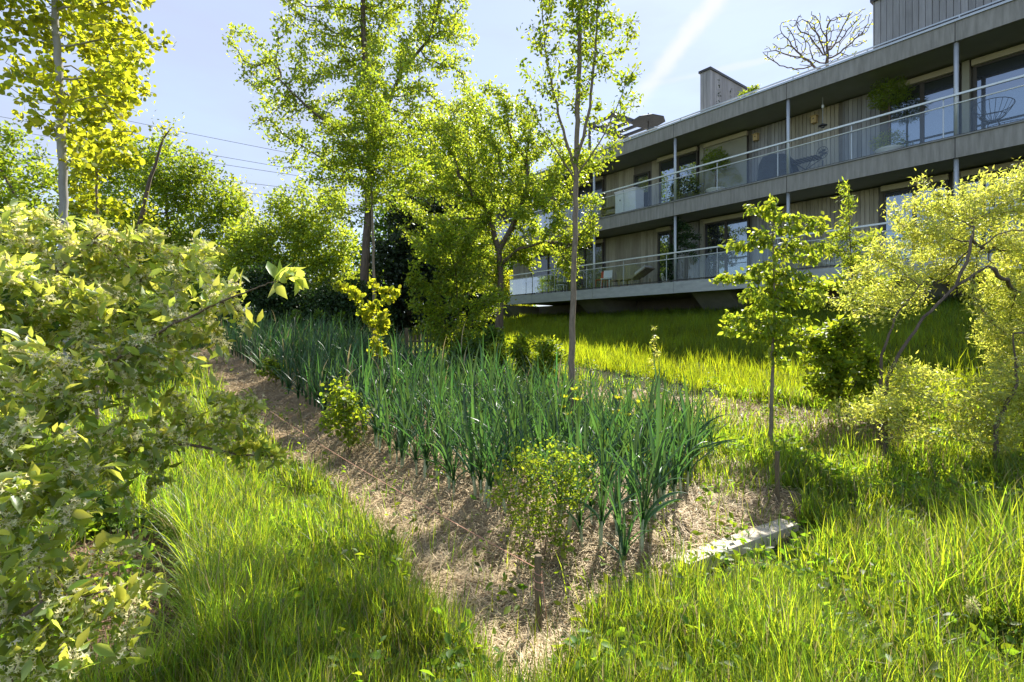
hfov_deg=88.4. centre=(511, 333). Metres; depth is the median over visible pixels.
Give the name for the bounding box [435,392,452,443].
leek
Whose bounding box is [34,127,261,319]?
deciduous tree
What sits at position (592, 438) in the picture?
leek
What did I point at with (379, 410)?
leek
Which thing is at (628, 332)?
meadow grass
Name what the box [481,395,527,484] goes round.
leek
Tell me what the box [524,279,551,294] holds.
dining table
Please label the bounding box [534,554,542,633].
wooden stake
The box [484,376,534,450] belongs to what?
leek
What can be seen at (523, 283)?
garden chair
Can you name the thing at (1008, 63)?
window
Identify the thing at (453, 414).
leek
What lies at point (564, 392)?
leek
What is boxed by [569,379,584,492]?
leek
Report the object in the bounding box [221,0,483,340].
field maple
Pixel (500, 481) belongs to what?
leek
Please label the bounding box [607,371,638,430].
leek
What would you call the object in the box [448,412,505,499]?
leek
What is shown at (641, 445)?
leek
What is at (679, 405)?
leek
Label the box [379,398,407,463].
leek
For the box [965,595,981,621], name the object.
seed head
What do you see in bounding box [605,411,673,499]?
leek
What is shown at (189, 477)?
tall grass
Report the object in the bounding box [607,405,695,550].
leek
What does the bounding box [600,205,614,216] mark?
shelf
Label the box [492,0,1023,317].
apartment building
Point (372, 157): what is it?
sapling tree
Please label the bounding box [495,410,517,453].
leek
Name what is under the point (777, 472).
wooden stake
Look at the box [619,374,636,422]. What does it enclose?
leek
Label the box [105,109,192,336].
deciduous tree
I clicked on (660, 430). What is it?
leek
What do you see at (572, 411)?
wooden stake
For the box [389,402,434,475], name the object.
leek
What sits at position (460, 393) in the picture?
leek
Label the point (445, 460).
leek
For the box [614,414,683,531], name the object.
leek
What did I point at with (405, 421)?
leek
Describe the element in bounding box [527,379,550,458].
leek
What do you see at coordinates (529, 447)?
leek
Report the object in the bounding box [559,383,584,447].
leek
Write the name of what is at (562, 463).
barberry bush
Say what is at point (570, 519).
leek
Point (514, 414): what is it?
leek
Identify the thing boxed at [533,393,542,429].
leek
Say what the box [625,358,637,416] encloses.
leek
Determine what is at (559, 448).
leek
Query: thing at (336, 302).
laurel bush
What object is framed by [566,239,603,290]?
window
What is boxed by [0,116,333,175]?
power line
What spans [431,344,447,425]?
leek
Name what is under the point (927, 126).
window
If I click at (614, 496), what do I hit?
leek
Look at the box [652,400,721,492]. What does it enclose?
leek
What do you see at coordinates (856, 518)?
grass
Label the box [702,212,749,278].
window
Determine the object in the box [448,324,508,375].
elder bush
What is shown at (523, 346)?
rose bush
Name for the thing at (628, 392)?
leek
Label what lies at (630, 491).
leek
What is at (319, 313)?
globe plant
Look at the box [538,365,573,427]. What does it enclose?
leek
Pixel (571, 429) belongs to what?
leek
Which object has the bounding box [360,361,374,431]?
leek
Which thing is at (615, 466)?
leek
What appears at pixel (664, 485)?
leek
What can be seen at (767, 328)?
pear sapling
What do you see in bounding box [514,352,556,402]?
leek
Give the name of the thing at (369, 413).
leek
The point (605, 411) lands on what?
leek
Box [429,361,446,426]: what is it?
leek
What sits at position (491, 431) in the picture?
leek
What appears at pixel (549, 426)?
leek
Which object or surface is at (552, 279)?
garden chair
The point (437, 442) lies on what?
leek
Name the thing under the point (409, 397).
leek
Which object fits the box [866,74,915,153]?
potted tree
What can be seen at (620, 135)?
pergola
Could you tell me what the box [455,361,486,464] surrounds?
leek
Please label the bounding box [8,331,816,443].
rough grass
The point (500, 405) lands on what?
leek
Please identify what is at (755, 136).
nest box
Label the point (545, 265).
window
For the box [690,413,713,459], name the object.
leek
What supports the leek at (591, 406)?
on the ground at (319, 450)
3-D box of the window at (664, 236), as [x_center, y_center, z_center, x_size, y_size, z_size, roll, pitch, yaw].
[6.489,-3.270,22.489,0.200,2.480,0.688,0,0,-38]
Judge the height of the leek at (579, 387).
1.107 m
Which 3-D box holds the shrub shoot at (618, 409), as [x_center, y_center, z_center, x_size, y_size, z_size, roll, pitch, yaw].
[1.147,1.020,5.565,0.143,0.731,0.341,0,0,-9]
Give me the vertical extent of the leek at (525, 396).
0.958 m
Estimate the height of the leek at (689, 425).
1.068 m
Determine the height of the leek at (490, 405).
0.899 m
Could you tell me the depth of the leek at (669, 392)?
6.30 m
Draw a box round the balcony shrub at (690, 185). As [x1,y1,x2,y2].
[667,173,703,200]
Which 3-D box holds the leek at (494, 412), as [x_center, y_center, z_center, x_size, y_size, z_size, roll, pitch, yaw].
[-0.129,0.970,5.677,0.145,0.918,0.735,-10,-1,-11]
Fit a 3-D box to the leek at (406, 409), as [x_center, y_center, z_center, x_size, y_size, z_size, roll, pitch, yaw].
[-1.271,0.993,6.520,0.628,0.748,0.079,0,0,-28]
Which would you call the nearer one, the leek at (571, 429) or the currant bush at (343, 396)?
the leek at (571, 429)
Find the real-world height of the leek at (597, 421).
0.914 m
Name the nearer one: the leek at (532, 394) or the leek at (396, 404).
the leek at (532, 394)
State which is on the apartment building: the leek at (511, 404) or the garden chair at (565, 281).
the garden chair at (565, 281)
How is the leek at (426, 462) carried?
on the ground at (319, 450)
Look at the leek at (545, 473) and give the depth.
3.95 m
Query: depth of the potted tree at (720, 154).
19.65 m
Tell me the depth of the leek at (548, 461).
4.49 m
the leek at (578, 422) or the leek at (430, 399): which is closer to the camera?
the leek at (578, 422)
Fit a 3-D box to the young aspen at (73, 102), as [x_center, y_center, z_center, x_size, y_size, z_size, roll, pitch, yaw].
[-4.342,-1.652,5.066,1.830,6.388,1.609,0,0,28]
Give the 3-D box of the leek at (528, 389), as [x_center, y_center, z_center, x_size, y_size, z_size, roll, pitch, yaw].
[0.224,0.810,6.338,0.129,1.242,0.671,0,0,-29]
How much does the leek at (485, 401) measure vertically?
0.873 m
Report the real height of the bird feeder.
0.983 m
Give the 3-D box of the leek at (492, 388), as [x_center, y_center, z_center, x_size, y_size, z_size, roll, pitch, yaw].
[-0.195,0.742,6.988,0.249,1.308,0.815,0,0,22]
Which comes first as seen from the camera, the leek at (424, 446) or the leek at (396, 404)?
the leek at (424, 446)
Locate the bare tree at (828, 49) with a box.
[763,9,872,73]
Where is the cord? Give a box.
[269,410,550,635]
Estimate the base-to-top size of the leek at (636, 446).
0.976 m
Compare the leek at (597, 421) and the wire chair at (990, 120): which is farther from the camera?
the wire chair at (990, 120)
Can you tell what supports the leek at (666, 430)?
on the ground at (319, 450)
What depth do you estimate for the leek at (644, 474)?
4.24 m
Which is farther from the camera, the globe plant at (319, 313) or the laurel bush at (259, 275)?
the laurel bush at (259, 275)
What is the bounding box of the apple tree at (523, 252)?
[392,75,608,344]
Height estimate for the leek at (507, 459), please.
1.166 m
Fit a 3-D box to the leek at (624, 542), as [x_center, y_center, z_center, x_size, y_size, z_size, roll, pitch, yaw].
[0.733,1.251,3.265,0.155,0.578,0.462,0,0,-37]
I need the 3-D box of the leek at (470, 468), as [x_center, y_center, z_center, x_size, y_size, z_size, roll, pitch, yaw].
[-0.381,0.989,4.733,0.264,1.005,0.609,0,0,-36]
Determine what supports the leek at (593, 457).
on the ground at (319, 450)
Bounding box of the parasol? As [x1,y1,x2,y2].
[631,113,664,131]
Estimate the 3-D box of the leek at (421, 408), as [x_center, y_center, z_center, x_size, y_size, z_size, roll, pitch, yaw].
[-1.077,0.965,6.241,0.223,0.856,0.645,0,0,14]
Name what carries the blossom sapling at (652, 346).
on the ground at (319, 450)
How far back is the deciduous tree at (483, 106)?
22.80 m
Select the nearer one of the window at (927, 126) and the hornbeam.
the hornbeam
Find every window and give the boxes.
[521,199,545,235]
[534,246,565,293]
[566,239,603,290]
[578,176,603,221]
[633,171,649,206]
[656,226,671,282]
[657,146,698,203]
[702,131,748,192]
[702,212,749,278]
[881,174,948,262]
[887,65,959,146]
[961,159,1023,255]
[971,44,1023,130]
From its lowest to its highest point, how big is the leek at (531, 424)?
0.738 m
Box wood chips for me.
[51,524,186,674]
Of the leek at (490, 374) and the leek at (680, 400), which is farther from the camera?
the leek at (490, 374)
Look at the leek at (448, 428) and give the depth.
5.30 m
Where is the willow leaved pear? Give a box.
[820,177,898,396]
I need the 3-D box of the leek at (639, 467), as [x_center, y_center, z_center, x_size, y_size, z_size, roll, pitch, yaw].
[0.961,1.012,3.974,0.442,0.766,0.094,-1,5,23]
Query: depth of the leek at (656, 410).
5.33 m
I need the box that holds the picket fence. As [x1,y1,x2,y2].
[405,328,455,358]
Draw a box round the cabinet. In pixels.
[614,187,644,213]
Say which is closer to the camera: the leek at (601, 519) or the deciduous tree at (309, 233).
the leek at (601, 519)
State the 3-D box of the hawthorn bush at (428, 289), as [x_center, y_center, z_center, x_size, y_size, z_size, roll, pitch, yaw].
[-1.196,-0.884,12.016,2.620,3.771,1.354,0,0,0]
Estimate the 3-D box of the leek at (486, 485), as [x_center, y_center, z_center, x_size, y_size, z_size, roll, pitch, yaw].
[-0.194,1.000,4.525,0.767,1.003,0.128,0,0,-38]
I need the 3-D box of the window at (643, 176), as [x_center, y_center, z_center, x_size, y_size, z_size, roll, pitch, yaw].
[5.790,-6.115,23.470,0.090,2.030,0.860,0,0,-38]
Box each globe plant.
[289,309,302,322]
[313,308,326,320]
[332,310,345,328]
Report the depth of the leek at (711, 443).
5.08 m
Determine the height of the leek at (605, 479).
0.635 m
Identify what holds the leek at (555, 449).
on the ground at (319, 450)
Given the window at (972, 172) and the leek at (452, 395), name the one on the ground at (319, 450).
the leek at (452, 395)
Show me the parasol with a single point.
(648, 120)
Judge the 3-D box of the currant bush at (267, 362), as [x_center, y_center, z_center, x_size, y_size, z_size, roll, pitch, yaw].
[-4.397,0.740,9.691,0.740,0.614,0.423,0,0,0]
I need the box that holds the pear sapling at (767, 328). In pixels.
[709,194,836,439]
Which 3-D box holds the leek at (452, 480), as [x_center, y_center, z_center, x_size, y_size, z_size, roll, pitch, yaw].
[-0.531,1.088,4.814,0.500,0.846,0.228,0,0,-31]
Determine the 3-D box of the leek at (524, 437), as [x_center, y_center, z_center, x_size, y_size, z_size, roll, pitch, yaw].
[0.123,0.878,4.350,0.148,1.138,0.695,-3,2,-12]
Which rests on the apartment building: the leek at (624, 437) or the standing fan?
the standing fan
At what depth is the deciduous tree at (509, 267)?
36.89 m
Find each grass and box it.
[0,376,1023,681]
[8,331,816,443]
[29,414,434,681]
[369,293,1022,414]
[824,392,1023,674]
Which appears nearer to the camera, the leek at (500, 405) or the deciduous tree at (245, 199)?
the leek at (500, 405)
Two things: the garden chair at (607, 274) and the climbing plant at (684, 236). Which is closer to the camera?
the climbing plant at (684, 236)
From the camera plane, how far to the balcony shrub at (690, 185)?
20.61 m
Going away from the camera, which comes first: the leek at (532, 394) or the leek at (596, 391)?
the leek at (532, 394)
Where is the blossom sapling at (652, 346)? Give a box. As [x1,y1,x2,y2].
[648,326,659,378]
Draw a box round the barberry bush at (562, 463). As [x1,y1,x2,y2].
[484,435,598,566]
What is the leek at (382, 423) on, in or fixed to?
on the ground at (319, 450)
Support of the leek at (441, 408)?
on the ground at (319, 450)
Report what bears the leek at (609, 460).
on the ground at (319, 450)
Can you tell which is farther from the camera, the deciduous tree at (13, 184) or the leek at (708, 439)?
the deciduous tree at (13, 184)
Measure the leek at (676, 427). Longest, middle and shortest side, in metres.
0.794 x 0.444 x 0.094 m
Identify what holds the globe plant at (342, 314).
on the ground at (319, 450)
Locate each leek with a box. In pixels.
[346,371,356,430]
[347,375,378,441]
[350,364,371,430]
[355,381,400,448]
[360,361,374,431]
[360,368,389,421]
[361,361,388,435]
[365,384,415,455]
[367,372,386,443]
[374,362,390,452]
[377,403,395,461]
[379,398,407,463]
[382,400,385,437]
[385,357,430,455]
[385,375,455,479]
[386,373,433,467]
[386,384,397,426]
[388,382,415,431]
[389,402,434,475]
[390,356,430,432]
[390,365,412,427]
[390,385,427,417]
[393,390,414,449]
[396,422,408,468]
[405,381,435,438]
[407,399,443,480]
[408,413,438,466]
[409,377,422,430]
[410,394,434,457]
[413,375,463,433]
[413,382,445,431]
[415,378,436,430]
[417,380,446,431]
[417,395,468,488]
[419,415,456,463]
[421,390,462,483]
[424,419,447,480]
[426,377,442,453]
[426,401,463,452]
[427,368,458,445]
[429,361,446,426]
[430,404,476,462]
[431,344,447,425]
[432,408,475,496]
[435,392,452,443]
[436,394,463,455]
[440,393,478,447]
[442,367,491,440]
[442,379,478,414]
[444,379,478,455]
[445,389,489,435]
[447,388,497,495]
[448,372,462,430]
[448,372,470,409]
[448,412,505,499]
[449,392,519,501]
[451,380,509,468]
[453,364,494,449]
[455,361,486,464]
[456,410,528,507]
[456,415,476,478]
[463,416,492,480]
[467,383,538,479]
[469,373,554,497]
[469,391,495,477]
[475,374,498,437]
[475,384,497,416]
[476,420,513,513]
[478,340,507,415]
[481,373,501,408]
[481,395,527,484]
[482,380,508,444]
[483,351,494,423]
[483,371,543,492]
[483,379,511,429]
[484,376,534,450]
[486,360,519,432]
[488,383,508,435]
[489,381,533,484]
[489,387,502,450]
[490,362,541,430]
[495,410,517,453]
[497,372,548,428]
[504,396,534,454]
[506,347,557,441]
[507,376,518,449]
[512,370,538,503]
[512,382,567,450]
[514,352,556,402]
[514,400,537,474]
[516,349,541,417]
[516,397,547,445]
[520,418,543,479]
[520,418,553,479]
[523,367,551,451]
[526,391,557,490]
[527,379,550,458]
[527,405,553,451]
[528,355,573,431]
[528,366,539,405]
[528,366,587,480]
[532,359,582,451]
[533,377,571,412]
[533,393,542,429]
[534,407,600,529]
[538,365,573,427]
[538,407,559,525]
[542,395,560,469]
[543,402,622,535]
[543,424,556,495]
[545,373,563,434]
[550,365,569,425]
[550,393,589,470]
[550,428,567,488]
[551,427,606,547]
[558,399,591,462]
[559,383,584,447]
[560,399,646,548]
[560,409,608,455]
[566,361,596,404]
[568,409,621,510]
[569,357,611,418]
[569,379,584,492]
[570,391,608,464]
[573,376,642,487]
[573,399,632,500]
[573,404,605,500]
[575,390,587,440]
[578,366,615,411]
[578,458,614,523]
[579,413,594,483]
[582,422,654,502]
[583,353,603,442]
[583,362,656,480]
[583,388,608,479]
[585,359,631,428]
[586,381,639,437]
[588,424,613,475]
[589,389,610,428]
[589,389,641,465]
[592,380,641,465]
[597,436,619,508]
[598,424,623,495]
[599,450,626,563]
[602,467,633,536]
[602,492,654,574]
[604,378,611,419]
[604,393,671,508]
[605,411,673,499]
[606,391,639,448]
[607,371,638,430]
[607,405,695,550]
[609,368,618,415]
[611,371,640,416]
[613,403,670,478]
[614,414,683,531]
[616,418,664,512]
[617,388,648,479]
[617,398,643,452]
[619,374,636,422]
[621,417,639,522]
[622,377,688,462]
[623,360,671,453]
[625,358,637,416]
[625,391,704,497]
[630,364,669,481]
[630,392,664,448]
[631,365,672,422]
[636,367,674,519]
[638,384,672,438]
[638,447,649,494]
[643,374,700,436]
[643,419,689,509]
[644,354,668,421]
[645,353,690,418]
[647,401,676,458]
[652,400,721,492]
[655,392,706,496]
[656,383,731,471]
[660,416,714,506]
[661,371,677,425]
[662,374,712,478]
[664,361,735,451]
[664,375,701,447]
[670,396,685,445]
[670,423,684,484]
[673,383,721,457]
[678,391,684,448]
[688,391,731,456]
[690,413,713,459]
[691,395,734,460]
[695,391,705,431]
[696,394,718,448]
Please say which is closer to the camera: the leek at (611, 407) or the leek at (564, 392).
the leek at (611, 407)
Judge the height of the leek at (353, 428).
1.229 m
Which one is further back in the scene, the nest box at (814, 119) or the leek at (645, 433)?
the nest box at (814, 119)
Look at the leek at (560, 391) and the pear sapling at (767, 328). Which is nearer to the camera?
the pear sapling at (767, 328)
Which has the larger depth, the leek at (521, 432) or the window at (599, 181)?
the window at (599, 181)
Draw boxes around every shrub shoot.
[559,387,582,414]
[612,395,630,415]
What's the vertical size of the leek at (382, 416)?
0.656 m
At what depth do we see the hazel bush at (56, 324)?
19.41 m
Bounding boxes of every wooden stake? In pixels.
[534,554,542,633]
[570,398,575,444]
[775,451,779,504]
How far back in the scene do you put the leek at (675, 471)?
4.19 m
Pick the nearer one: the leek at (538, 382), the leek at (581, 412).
the leek at (581, 412)
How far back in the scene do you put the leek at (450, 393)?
6.88 m
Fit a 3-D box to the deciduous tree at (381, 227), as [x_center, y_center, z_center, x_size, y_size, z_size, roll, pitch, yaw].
[-6.540,-5.155,33.963,13.960,10.734,7.280,0,0,0]
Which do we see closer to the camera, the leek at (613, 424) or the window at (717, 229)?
the leek at (613, 424)
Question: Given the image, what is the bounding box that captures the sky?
[0,0,872,326]
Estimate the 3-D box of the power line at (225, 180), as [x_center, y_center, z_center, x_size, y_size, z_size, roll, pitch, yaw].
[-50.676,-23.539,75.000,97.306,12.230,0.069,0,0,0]
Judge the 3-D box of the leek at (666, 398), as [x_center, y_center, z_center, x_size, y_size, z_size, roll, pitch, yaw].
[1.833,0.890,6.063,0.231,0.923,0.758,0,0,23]
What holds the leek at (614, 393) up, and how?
on the ground at (319, 450)
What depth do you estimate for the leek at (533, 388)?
7.08 m
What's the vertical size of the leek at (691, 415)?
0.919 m
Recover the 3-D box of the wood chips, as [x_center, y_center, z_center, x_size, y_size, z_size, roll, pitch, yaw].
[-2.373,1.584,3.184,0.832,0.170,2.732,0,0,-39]
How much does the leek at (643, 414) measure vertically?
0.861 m
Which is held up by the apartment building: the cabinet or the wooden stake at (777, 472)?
the cabinet
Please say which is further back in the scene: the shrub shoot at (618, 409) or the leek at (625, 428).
the shrub shoot at (618, 409)
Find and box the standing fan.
[816,146,827,165]
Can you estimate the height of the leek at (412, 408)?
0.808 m
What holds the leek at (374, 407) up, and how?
on the ground at (319, 450)
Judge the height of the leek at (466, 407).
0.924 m
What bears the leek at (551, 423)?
on the ground at (319, 450)
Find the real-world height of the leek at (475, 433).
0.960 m
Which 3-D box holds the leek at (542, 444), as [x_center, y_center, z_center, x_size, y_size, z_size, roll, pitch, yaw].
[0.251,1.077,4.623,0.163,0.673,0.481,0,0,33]
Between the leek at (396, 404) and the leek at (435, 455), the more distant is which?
the leek at (396, 404)
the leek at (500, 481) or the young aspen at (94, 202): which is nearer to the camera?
the leek at (500, 481)
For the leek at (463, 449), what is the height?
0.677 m
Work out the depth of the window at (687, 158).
21.94 m
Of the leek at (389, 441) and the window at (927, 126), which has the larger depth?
the window at (927, 126)
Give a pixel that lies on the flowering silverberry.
(44, 281)
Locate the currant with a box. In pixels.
[88,481,136,576]
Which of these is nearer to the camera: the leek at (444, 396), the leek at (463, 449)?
the leek at (463, 449)
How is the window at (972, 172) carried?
in the apartment building
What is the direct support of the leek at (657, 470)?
on the ground at (319, 450)
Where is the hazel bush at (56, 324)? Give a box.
[0,277,231,341]
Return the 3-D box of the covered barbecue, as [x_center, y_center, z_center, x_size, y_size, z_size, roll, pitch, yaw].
[9.092,-5.590,18.005,0.674,1.080,1.220,0,0,-38]
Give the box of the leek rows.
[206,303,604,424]
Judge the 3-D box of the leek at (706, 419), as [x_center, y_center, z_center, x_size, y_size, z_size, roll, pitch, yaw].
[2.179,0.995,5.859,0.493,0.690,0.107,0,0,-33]
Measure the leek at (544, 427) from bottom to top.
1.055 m
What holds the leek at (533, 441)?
on the ground at (319, 450)
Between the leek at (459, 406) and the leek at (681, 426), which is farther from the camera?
the leek at (459, 406)
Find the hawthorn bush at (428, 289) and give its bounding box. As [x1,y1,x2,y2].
[401,212,516,360]
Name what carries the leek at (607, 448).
on the ground at (319, 450)
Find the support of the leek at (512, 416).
on the ground at (319, 450)
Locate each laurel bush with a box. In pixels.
[215,250,332,329]
[299,268,400,337]
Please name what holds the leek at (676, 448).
on the ground at (319, 450)
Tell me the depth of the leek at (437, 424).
5.94 m
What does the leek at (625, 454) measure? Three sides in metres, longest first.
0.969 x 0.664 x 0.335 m
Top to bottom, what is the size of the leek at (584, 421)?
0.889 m
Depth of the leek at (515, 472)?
4.51 m
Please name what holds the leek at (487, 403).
on the ground at (319, 450)
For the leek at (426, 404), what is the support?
on the ground at (319, 450)
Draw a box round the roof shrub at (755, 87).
[737,84,761,97]
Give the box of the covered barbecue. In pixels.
[757,154,798,180]
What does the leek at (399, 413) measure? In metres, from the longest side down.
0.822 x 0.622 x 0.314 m
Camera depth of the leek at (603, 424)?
4.49 m
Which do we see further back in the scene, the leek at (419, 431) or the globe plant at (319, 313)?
the globe plant at (319, 313)
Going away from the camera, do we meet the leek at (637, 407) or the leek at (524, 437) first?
the leek at (524, 437)
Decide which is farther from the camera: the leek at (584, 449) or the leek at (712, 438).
the leek at (712, 438)
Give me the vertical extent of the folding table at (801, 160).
0.641 m
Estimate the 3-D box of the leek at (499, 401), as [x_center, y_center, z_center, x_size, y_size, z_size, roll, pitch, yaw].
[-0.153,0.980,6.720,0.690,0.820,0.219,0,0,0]
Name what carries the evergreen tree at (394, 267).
on the ground at (319, 450)
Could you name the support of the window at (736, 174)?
in the apartment building
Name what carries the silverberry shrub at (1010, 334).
on the ground at (319, 450)
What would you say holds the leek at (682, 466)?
on the ground at (319, 450)
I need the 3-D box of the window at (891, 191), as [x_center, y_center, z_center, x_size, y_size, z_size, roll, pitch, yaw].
[11.903,-3.270,15.580,0.200,2.480,1.633,0,0,-38]
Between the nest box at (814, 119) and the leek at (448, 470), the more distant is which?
the nest box at (814, 119)
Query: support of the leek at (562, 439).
on the ground at (319, 450)
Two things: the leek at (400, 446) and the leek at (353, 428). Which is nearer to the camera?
the leek at (400, 446)
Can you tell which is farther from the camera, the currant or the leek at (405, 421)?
the leek at (405, 421)
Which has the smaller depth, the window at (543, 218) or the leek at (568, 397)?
the leek at (568, 397)
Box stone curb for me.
[669,518,798,576]
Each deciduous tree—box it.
[0,120,82,307]
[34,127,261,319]
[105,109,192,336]
[215,174,371,290]
[226,174,267,230]
[337,179,508,320]
[384,72,541,253]
[435,201,537,306]
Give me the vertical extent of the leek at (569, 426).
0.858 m
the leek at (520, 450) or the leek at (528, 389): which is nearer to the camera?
the leek at (520, 450)
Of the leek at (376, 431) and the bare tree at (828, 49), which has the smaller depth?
the leek at (376, 431)
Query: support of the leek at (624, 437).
on the ground at (319, 450)
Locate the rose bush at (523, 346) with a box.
[477,328,567,384]
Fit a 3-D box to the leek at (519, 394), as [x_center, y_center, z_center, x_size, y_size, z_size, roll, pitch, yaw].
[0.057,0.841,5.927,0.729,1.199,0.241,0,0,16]
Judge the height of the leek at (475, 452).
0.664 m
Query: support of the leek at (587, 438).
on the ground at (319, 450)
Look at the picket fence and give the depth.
12.97 m
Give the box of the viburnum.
[788,314,887,419]
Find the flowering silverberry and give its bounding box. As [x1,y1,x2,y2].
[0,198,308,681]
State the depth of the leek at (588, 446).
4.29 m
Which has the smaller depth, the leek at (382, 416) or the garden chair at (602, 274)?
the leek at (382, 416)
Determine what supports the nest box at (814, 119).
attached to the apartment building
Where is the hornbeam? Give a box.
[515,0,644,405]
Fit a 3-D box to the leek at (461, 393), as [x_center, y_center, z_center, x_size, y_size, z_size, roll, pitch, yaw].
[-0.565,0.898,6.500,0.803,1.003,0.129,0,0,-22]
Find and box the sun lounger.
[608,265,654,286]
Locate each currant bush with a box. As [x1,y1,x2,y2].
[254,357,292,382]
[315,372,374,454]
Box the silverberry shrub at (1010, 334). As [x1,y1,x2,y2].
[811,157,1023,464]
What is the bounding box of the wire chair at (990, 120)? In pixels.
[971,97,1015,128]
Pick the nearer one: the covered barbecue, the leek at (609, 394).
the leek at (609, 394)
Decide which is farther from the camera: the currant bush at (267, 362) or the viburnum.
the currant bush at (267, 362)
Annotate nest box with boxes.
[752,133,759,141]
[810,114,818,123]
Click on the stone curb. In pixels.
(766, 531)
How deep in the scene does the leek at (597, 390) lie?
6.81 m
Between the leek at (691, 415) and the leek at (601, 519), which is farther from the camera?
the leek at (691, 415)
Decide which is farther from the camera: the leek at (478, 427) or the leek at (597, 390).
the leek at (597, 390)
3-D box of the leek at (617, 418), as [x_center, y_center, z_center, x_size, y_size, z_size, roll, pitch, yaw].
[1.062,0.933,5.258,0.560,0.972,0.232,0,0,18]
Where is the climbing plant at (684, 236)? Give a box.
[660,216,701,281]
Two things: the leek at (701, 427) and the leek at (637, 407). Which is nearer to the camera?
the leek at (701, 427)
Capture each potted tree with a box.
[700,146,731,191]
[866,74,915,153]
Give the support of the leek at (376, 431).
on the ground at (319, 450)
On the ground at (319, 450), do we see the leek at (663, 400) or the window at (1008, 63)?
the leek at (663, 400)
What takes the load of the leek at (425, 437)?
on the ground at (319, 450)
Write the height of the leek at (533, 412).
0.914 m
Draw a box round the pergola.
[587,111,656,153]
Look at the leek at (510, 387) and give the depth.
7.10 m
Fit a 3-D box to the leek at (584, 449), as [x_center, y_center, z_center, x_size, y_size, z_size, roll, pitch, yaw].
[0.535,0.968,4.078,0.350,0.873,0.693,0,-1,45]
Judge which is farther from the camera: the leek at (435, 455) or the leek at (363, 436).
the leek at (363, 436)
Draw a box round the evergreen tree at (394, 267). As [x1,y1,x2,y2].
[369,191,494,336]
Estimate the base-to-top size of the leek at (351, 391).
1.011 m
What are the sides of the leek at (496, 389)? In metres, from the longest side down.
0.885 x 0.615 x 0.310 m
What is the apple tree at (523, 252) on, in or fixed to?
on the ground at (319, 450)
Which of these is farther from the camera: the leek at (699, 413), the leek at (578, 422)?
the leek at (699, 413)
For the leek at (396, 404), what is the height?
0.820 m
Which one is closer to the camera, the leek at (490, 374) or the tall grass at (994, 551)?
the tall grass at (994, 551)
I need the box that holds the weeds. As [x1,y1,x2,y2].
[0,351,1023,681]
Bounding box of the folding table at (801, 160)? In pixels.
[790,155,820,169]
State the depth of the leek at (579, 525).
3.59 m
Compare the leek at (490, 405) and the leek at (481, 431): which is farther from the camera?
the leek at (490, 405)
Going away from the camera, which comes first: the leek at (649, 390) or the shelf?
the leek at (649, 390)
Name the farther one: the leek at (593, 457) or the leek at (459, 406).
the leek at (459, 406)
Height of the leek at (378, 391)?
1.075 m
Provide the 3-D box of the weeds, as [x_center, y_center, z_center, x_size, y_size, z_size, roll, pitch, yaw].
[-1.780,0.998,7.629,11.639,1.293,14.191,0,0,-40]
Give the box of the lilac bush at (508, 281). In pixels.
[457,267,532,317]
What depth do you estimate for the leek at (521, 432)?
5.05 m
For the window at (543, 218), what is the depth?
28.85 m
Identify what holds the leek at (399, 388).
on the ground at (319, 450)
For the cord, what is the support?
attached to the wooden stake at (537, 578)
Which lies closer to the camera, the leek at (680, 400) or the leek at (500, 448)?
the leek at (500, 448)
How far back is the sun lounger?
22.32 m
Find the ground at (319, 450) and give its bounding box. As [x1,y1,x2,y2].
[13,308,1021,681]
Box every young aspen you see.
[0,0,155,443]
[53,18,175,419]
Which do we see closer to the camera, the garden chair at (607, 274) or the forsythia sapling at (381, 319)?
the forsythia sapling at (381, 319)
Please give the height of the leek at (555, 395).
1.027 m
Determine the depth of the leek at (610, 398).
6.95 m
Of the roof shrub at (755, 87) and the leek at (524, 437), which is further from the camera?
the roof shrub at (755, 87)
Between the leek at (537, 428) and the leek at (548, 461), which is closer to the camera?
the leek at (548, 461)
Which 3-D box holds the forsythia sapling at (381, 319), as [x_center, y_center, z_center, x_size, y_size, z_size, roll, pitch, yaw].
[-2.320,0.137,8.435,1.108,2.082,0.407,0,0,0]
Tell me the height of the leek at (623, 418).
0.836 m
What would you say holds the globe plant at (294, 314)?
on the ground at (319, 450)
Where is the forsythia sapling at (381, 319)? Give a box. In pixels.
[331,277,401,366]
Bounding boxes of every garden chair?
[522,279,531,294]
[545,276,556,292]
[556,275,566,291]
[595,272,607,288]
[601,270,612,287]
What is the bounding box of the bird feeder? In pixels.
[818,97,826,127]
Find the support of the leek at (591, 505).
on the ground at (319, 450)
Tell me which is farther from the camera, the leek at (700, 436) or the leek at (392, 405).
the leek at (392, 405)
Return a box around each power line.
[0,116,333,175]
[1,128,398,190]
[6,95,402,174]
[7,152,357,195]
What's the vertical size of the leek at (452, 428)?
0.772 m
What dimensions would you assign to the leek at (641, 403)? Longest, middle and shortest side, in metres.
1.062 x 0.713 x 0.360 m
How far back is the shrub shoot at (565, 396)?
5.40 m
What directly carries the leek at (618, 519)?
on the ground at (319, 450)

